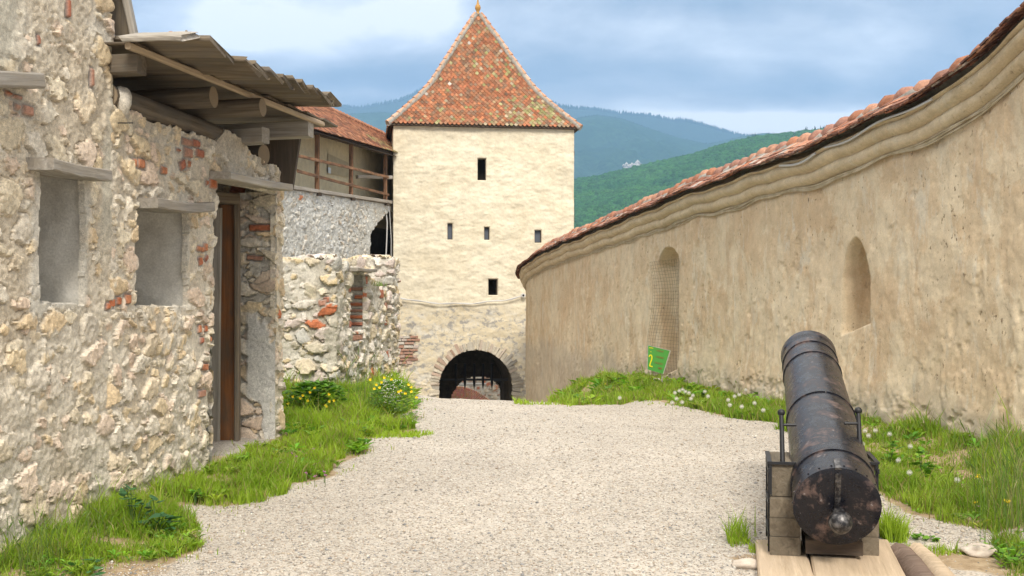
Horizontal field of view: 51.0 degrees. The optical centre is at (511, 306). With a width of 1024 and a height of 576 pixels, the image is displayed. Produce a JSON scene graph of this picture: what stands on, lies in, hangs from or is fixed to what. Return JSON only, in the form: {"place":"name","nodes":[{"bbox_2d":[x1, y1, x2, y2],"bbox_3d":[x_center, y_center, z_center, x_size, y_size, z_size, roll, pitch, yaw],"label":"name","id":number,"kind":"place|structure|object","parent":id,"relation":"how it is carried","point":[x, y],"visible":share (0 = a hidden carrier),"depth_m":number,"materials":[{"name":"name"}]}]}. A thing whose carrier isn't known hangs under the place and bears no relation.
{"place":"outdoors","nodes":[
{"label":"outdoors","id":0,"kind":"place"},
{"bbox_2d":[0,502,244,575],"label":"sparse grass","id":1,"kind":"structure","parent":0,"point":[164,558],"depth_m":7.33,"materials":[{"name":"green plant"}]},
{"bbox_2d":[145,365,419,505],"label":"grass","id":2,"kind":"structure","parent":0,"point":[330,440],"depth_m":10.79,"materials":[{"name":"green plant"}]},
{"bbox_2d":[0,373,1023,575],"bbox_3d":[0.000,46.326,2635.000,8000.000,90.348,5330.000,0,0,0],"label":"ground","id":3,"kind":"structure","parent":0,"point":[966,564],"depth_m":9.11,"materials":[{"name":"beige gravel"}]},
{"bbox_2d":[0,493,124,575],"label":"tall grass","id":4,"kind":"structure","parent":3,"relation":"on","point":[36,547],"depth_m":6.95,"materials":[{"name":"green plant"}]},
{"bbox_2d":[0,0,137,550],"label":"stone house","id":5,"kind":"structure","parent":3,"relation":"on","point":[57,423],"depth_m":7.70,"materials":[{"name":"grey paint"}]},
{"bbox_2d":[38,176,78,303],"bbox_3d":[-3.574,-0.507,7.791,0.615,1.048,0.670,0,0,9],"label":"window","id":6,"kind":"structure","parent":5,"relation":"in","point":[58,249],"depth_m":8.10,"materials":[{"name":"grey paint"}]},
{"bbox_2d":[58,559,104,575],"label":"weed","id":7,"kind":"object","parent":3,"relation":"on","point":[89,571],"visible":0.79,"depth_m":6.88,"materials":[{"name":"green plant"}]},
{"bbox_2d":[0,493,204,575],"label":"ground leaves","id":8,"kind":"object","parent":3,"relation":"on","point":[145,554],"visible":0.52,"depth_m":7.25,"materials":[{"name":"green plant"}]},
{"bbox_2d":[0,462,206,575],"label":"grass","id":9,"kind":"structure","parent":3,"relation":"on","point":[116,507],"depth_m":7.53,"materials":[{"name":"green plant"}]},
{"bbox_2d":[119,483,153,527],"bbox_3d":[-2.793,1.492,7.959,0.275,0.393,0.229,0,0,-40],"label":"weed","id":10,"kind":"object","parent":3,"relation":"on","point":[122,491],"visible":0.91,"depth_m":7.95,"materials":[{"name":"green plant"}]},
{"bbox_2d":[138,495,182,529],"bbox_3d":[-2.613,1.562,7.963,0.288,0.299,0.255,0,0,29],"label":"weed","id":11,"kind":"object","parent":3,"relation":"on","point":[163,514],"visible":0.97,"depth_m":7.94,"materials":[{"name":"green plant"}]},
{"bbox_2d":[188,488,206,505],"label":"weed","id":12,"kind":"object","parent":3,"relation":"on","point":[196,494],"visible":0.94,"depth_m":8.90,"materials":[{"name":"green plant"}]},
{"bbox_2d":[104,31,341,497],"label":"stone shed","id":13,"kind":"structure","parent":3,"relation":"on","point":[203,179],"depth_m":9.76,"materials":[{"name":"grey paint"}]},
{"bbox_2d":[134,210,182,305],"bbox_3d":[-3.336,-0.447,9.279,0.615,0.969,1.002,0,0,9],"label":"window","id":14,"kind":"structure","parent":13,"relation":"in","point":[158,249],"depth_m":9.75,"materials":[{"name":"grey paint"}]},
{"bbox_2d":[211,205,233,441],"bbox_3d":[-3.255,0.220,11.621,0.542,2.641,0.149,0,0,0],"label":"door","id":15,"kind":"structure","parent":13,"relation":"in","point":[222,351],"depth_m":11.65,"materials":[{"name":"brown wood"}]},
{"bbox_2d":[169,31,397,258],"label":"house","id":16,"kind":"structure","parent":3,"relation":"on","point":[332,204],"depth_m":34.03,"materials":[{"name":"stone"}]},
{"bbox_2d":[355,175,392,178],"bbox_3d":[-4.777,-4.476,37.250,0.154,0.134,1.658,0,5,38],"label":"beam stub","id":17,"kind":"object","parent":16,"relation":"attached to","point":[368,177],"visible":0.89,"depth_m":36.98,"materials":[{"name":"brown wood"}]},
{"bbox_2d":[370,227,389,254],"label":"doorway back","id":18,"kind":"structure","parent":16,"relation":"in","point":[378,235],"depth_m":41.08,"materials":[{"name":"stone"}]},
{"bbox_2d":[385,197,390,254],"bbox_3d":[-4.378,-3.525,37.720,0.275,3.562,0.084,0,0,0],"label":"cable","id":19,"kind":"object","parent":16,"relation":"attached to","point":[387,229],"visible":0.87,"depth_m":37.69,"materials":[{"name":"grey plastic"}]},
{"bbox_2d":[183,389,435,515],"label":"sparse grass","id":20,"kind":"structure","parent":3,"relation":"on","point":[361,453],"depth_m":10.40,"materials":[{"name":"green plant"}]},
{"bbox_2d":[282,379,352,410],"bbox_3d":[-2.476,1.147,13.542,0.994,0.433,0.664,0,0,0],"label":"flowering plant","id":21,"kind":"object","parent":3,"relation":"on","point":[316,385],"visible":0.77,"depth_m":13.48,"materials":[{"name":"green plant"}]},
{"bbox_2d":[282,253,402,383],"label":"stone wall","id":22,"kind":"structure","parent":3,"relation":"on","point":[331,309],"depth_m":17.17,"materials":[{"name":"beige stone"}]},
{"bbox_2d":[355,280,386,285],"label":"grass tuft","id":23,"kind":"object","parent":22,"relation":"on","point":[379,284],"visible":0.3,"depth_m":19.05,"materials":[{"name":"green plant"}]},
{"bbox_2d":[338,349,409,405],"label":"tall grass","id":24,"kind":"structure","parent":3,"relation":"on","point":[357,390],"depth_m":13.91,"materials":[{"name":"green plant"}]},
{"bbox_2d":[365,375,423,417],"bbox_3d":[-1.513,1.148,13.596,0.797,0.596,0.717,0,0,0],"label":"flowering plant","id":25,"kind":"object","parent":3,"relation":"on","point":[388,389],"visible":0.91,"depth_m":13.53,"materials":[{"name":"green plant"}]},
{"bbox_2d":[363,426,434,437],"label":"grass tuft","id":26,"kind":"object","parent":3,"relation":"on","point":[410,433],"visible":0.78,"depth_m":12.26,"materials":[{"name":"green plant"}]},
{"bbox_2d":[407,412,421,417],"bbox_3d":[-1.257,1.424,13.873,0.166,0.104,0.186,0,0,45],"label":"rock","id":27,"kind":"object","parent":3,"relation":"on","point":[417,413],"visible":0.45,"depth_m":13.84,"materials":[{"name":"beige stone"}]},
{"bbox_2d":[450,377,499,399],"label":"wall","id":28,"kind":"structure","parent":3,"relation":"on","point":[486,392],"depth_m":51.17,"materials":[{"name":"brown stone"}]},
{"bbox_2d":[385,0,582,400],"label":"gate tower","id":29,"kind":"structure","parent":3,"relation":"on","point":[481,129],"depth_m":38.49,"materials":[{"name":"paint"}]},
{"bbox_2d":[447,223,451,239],"bbox_3d":[-2.224,-2.664,38.396,0.220,0.595,0.095,0,0,-8],"label":"window","id":30,"kind":"structure","parent":29,"relation":"in","point":[449,226],"depth_m":38.43,"materials":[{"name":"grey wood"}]},
{"bbox_2d":[400,294,525,303],"bbox_3d":[-1.792,-0.250,38.217,4.893,0.385,0.044,0,0,-8],"label":"cable","id":31,"kind":"object","parent":29,"relation":"attached to","point":[462,303],"visible":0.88,"depth_m":38.21,"materials":[{"name":"grey plastic"}]},
{"bbox_2d":[459,383,485,385],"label":"metal pipe","id":32,"kind":"object","parent":29,"relation":"attached to","point":[469,384],"visible":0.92,"depth_m":45.96,"materials":[{"name":"grey metal"}]},
{"bbox_2d":[439,364,507,388],"bbox_3d":[-1.422,2.637,40.000,2.600,0.978,0.110,0,0,0],"label":"portcullis","id":33,"kind":"object","parent":29,"relation":"hanging from","point":[473,379],"visible":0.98,"depth_m":39.97,"materials":[{"name":"black metal"}]},
{"bbox_2d":[478,158,485,179],"bbox_3d":[-1.125,-4.901,38.745,0.844,1.311,0.600,0,0,-8],"label":"window","id":34,"kind":"structure","parent":29,"relation":"in","point":[481,162],"depth_m":39.03,"materials":[{"name":"glass"}]},
{"bbox_2d":[484,227,488,239],"bbox_3d":[-0.921,-2.599,38.580,0.215,0.470,0.095,0,0,-8],"label":"window","id":35,"kind":"structure","parent":29,"relation":"in","point":[486,229],"depth_m":38.61,"materials":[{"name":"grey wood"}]},
{"bbox_2d":[488,279,497,294],"bbox_3d":[-0.734,-0.670,38.800,0.859,1.098,0.600,0,0,-8],"label":"window","id":36,"kind":"structure","parent":29,"relation":"in","point":[492,283],"depth_m":39.08,"materials":[{"name":"glass"}]},
{"bbox_2d":[535,230,540,242],"bbox_3d":[0.923,-2.523,38.839,0.276,0.487,0.095,0,0,-8],"label":"window","id":37,"kind":"structure","parent":29,"relation":"in","point":[537,232],"depth_m":38.88,"materials":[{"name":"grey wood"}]},
{"bbox_2d":[512,397,555,404],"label":"grass tuft","id":38,"kind":"object","parent":3,"relation":"on","point":[519,401],"visible":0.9,"depth_m":16.08,"materials":[{"name":"green plant"}]},
{"bbox_2d":[647,345,670,381],"bbox_3d":[2.498,0.982,18.326,0.478,0.645,0.053,0,0,-27],"label":"sign board","id":39,"kind":"object","parent":3,"relation":"on","point":[657,357],"visible":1,"depth_m":18.30,"materials":[{"name":"green"}]},
{"bbox_2d":[696,389,706,396],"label":"weed","id":40,"kind":"object","parent":3,"relation":"on","point":[702,392],"visible":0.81,"depth_m":16.62,"materials":[{"name":"green plant"}]},
{"bbox_2d":[718,502,756,546],"bbox_3d":[1.632,1.566,7.833,0.302,0.324,0.566,0,0,28],"label":"grass tuft","id":41,"kind":"object","parent":3,"relation":"on","point":[738,536],"visible":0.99,"depth_m":7.80,"materials":[{"name":"green plant"}]},
{"bbox_2d":[731,558,756,569],"bbox_3d":[1.565,1.720,7.130,0.213,0.091,0.159,0,0,0],"label":"rock","id":42,"kind":"object","parent":3,"relation":"on","point":[747,563],"visible":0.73,"depth_m":7.08,"materials":[{"name":"beige stone"}]},
{"bbox_2d":[746,538,767,552],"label":"grass tuft","id":43,"kind":"object","parent":3,"relation":"on","point":[753,550],"visible":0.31,"depth_m":7.50,"materials":[{"name":"green plant"}]},
{"bbox_2d":[515,1,1023,442],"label":"curved wall","id":44,"kind":"structure","parent":3,"relation":"on","point":[897,280],"depth_m":13.85,"materials":[{"name":"beige paint"}]},
{"bbox_2d":[647,259,678,376],"bbox_3d":[2.873,0.248,20.455,0.104,2.225,1.889,0,0,-13],"label":"wire netting","id":45,"kind":"object","parent":44,"relation":"attached to","point":[662,298],"visible":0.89,"depth_m":20.13,"materials":[{"name":"brown metal"}]},
{"bbox_2d":[525,72,1023,290],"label":"cornice","id":46,"kind":"structure","parent":44,"relation":"attached to","point":[999,96],"depth_m":13.66,"materials":[{"name":"beige paint"}]},
{"bbox_2d":[779,98,932,166],"bbox_3d":[4.155,-2.089,13.373,0.048,0.356,3.447,0,0,-14],"label":"conduit","id":47,"kind":"object","parent":44,"relation":"attached to","point":[865,129],"visible":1,"depth_m":12.98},
{"bbox_2d":[552,371,1000,526],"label":"ground leaves","id":48,"kind":"object","parent":3,"relation":"on","point":[914,434],"visible":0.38,"depth_m":16.16,"materials":[{"name":"green plant"}]},
{"bbox_2d":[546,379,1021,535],"bbox_3d":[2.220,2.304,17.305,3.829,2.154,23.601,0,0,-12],"label":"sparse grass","id":49,"kind":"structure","parent":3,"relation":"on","point":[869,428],"depth_m":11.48,"materials":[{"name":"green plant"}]},
{"bbox_2d":[545,365,1023,534],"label":"grass","id":50,"kind":"structure","parent":3,"relation":"on","point":[924,493],"depth_m":11.05,"materials":[{"name":"green plant"}]},
{"bbox_2d":[596,369,996,470],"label":"tall grass","id":51,"kind":"structure","parent":3,"relation":"on","point":[908,442],"depth_m":10.91,"materials":[{"name":"green plant"}]},
{"bbox_2d":[755,539,954,575],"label":"plank platform","id":52,"kind":"structure","parent":3,"relation":"on","point":[912,559],"depth_m":6.87,"materials":[{"name":"brown wood"}]},
{"bbox_2d":[765,330,881,555],"bbox_3d":[2.278,0.935,8.109,0.737,1.443,2.999,0,0,12],"label":"cannon","id":53,"kind":"object","parent":52,"relation":"on","point":[823,495],"visible":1,"depth_m":7.14,"materials":[{"name":"paint"}]},
{"bbox_2d":[880,441,904,461],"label":"weed","id":54,"kind":"object","parent":3,"relation":"on","point":[892,444],"visible":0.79,"depth_m":10.46,"materials":[{"name":"green plant"}]},
{"bbox_2d":[879,499,915,542],"bbox_3d":[2.783,1.543,7.900,0.432,0.366,0.511,0,0,42],"label":"grass tuft","id":55,"kind":"object","parent":3,"relation":"on","point":[889,530],"visible":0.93,"depth_m":7.81,"materials":[{"name":"green plant"}]},
{"bbox_2d":[908,446,942,475],"bbox_3d":[3.809,1.450,9.881,0.306,0.327,0.197,0,0,0],"label":"weed","id":56,"kind":"object","parent":3,"relation":"on","point":[924,466],"visible":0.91,"depth_m":9.89,"materials":[{"name":"green plant"}]},
{"bbox_2d":[910,533,940,541],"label":"weed","id":57,"kind":"object","parent":3,"relation":"on","point":[916,536],"visible":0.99,"depth_m":7.82,"materials":[{"name":"green plant"}]},
{"bbox_2d":[892,537,967,556],"bbox_3d":[2.905,1.667,7.464,0.684,0.138,0.280,0,0,0],"label":"grass tuft","id":58,"kind":"object","parent":3,"relation":"on","point":[941,549],"visible":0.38,"depth_m":7.49,"materials":[{"name":"green plant"}]},
{"bbox_2d":[958,542,997,557],"bbox_3d":[3.215,1.699,7.417,0.245,0.114,0.197,0,0,0],"label":"rock","id":59,"kind":"object","parent":3,"relation":"on","point":[979,550],"visible":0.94,"depth_m":7.36,"materials":[{"name":"beige stone"}]},
{"bbox_2d":[936,406,1023,548],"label":"tall grass","id":60,"kind":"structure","parent":3,"relation":"on","point":[1017,468],"depth_m":8.22,"materials":[{"name":"green plant"}]},
{"bbox_2d":[973,538,1023,564],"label":"weed","id":61,"kind":"object","parent":3,"relation":"on","point":[1012,549],"visible":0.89,"depth_m":7.17,"materials":[{"name":"green plant"}]},
{"bbox_2d":[986,514,1023,575],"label":"grass","id":62,"kind":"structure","parent":3,"relation":"on","point":[1004,537],"depth_m":7.54,"materials":[{"name":"green plant"}]},
{"bbox_2d":[992,526,1023,567],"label":"ground leaves","id":63,"kind":"object","parent":3,"relation":"on","point":[1005,554],"visible":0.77,"depth_m":7.20,"materials":[{"name":"green plant"}]},
{"bbox_2d":[335,95,741,143],"bbox_3d":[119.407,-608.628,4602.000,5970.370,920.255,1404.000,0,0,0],"label":"mountain","id":64,"kind":"structure","parent":0,"point":[692,132],"depth_m":5123.87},
{"bbox_2d":[334,86,749,135],"bbox_3d":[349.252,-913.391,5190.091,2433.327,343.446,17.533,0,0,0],"label":"forest","id":65,"kind":"object","parent":64,"relation":"on","point":[396,100],"visible":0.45,"depth_m":5186.81,"materials":[{"name":"green plant"}]},
{"bbox_2d":[348,112,771,178],"bbox_3d":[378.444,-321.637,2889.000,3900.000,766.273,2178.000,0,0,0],"label":"mountain","id":66,"kind":"structure","parent":0,"point":[603,144],"depth_m":3412.66,"materials":[{"name":"blue"}]},
{"bbox_2d":[348,111,772,143],"bbox_3d":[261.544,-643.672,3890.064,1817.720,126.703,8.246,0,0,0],"label":"forest","id":67,"kind":"object","parent":66,"relation":"on","point":[598,115],"visible":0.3,"depth_m":3889.34,"materials":[{"name":"green plant"}]},
{"bbox_2d":[622,159,639,167],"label":"cliff","id":68,"kind":"structure","parent":66,"relation":"on","point":[627,165],"depth_m":2936.16,"materials":[{"name":"beige stone"}]},
{"bbox_2d":[132,0,1023,134],"label":"sky","id":69,"kind":"structure","parent":0,"point":[748,67],"materials":[{"name":"blue"}]},
{"bbox_3d":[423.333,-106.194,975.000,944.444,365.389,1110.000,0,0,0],"label":"hill","id":70,"kind":"structure","parent":0,"visible":0},
{"bbox_2d":[574,128,823,228],"bbox_3d":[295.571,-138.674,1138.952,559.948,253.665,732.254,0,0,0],"label":"forest","id":71,"kind":"object","parent":70,"relation":"on","point":[599,196],"visible":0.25,"depth_m":1323.81,"materials":[{"name":"green plant"}]}
]}

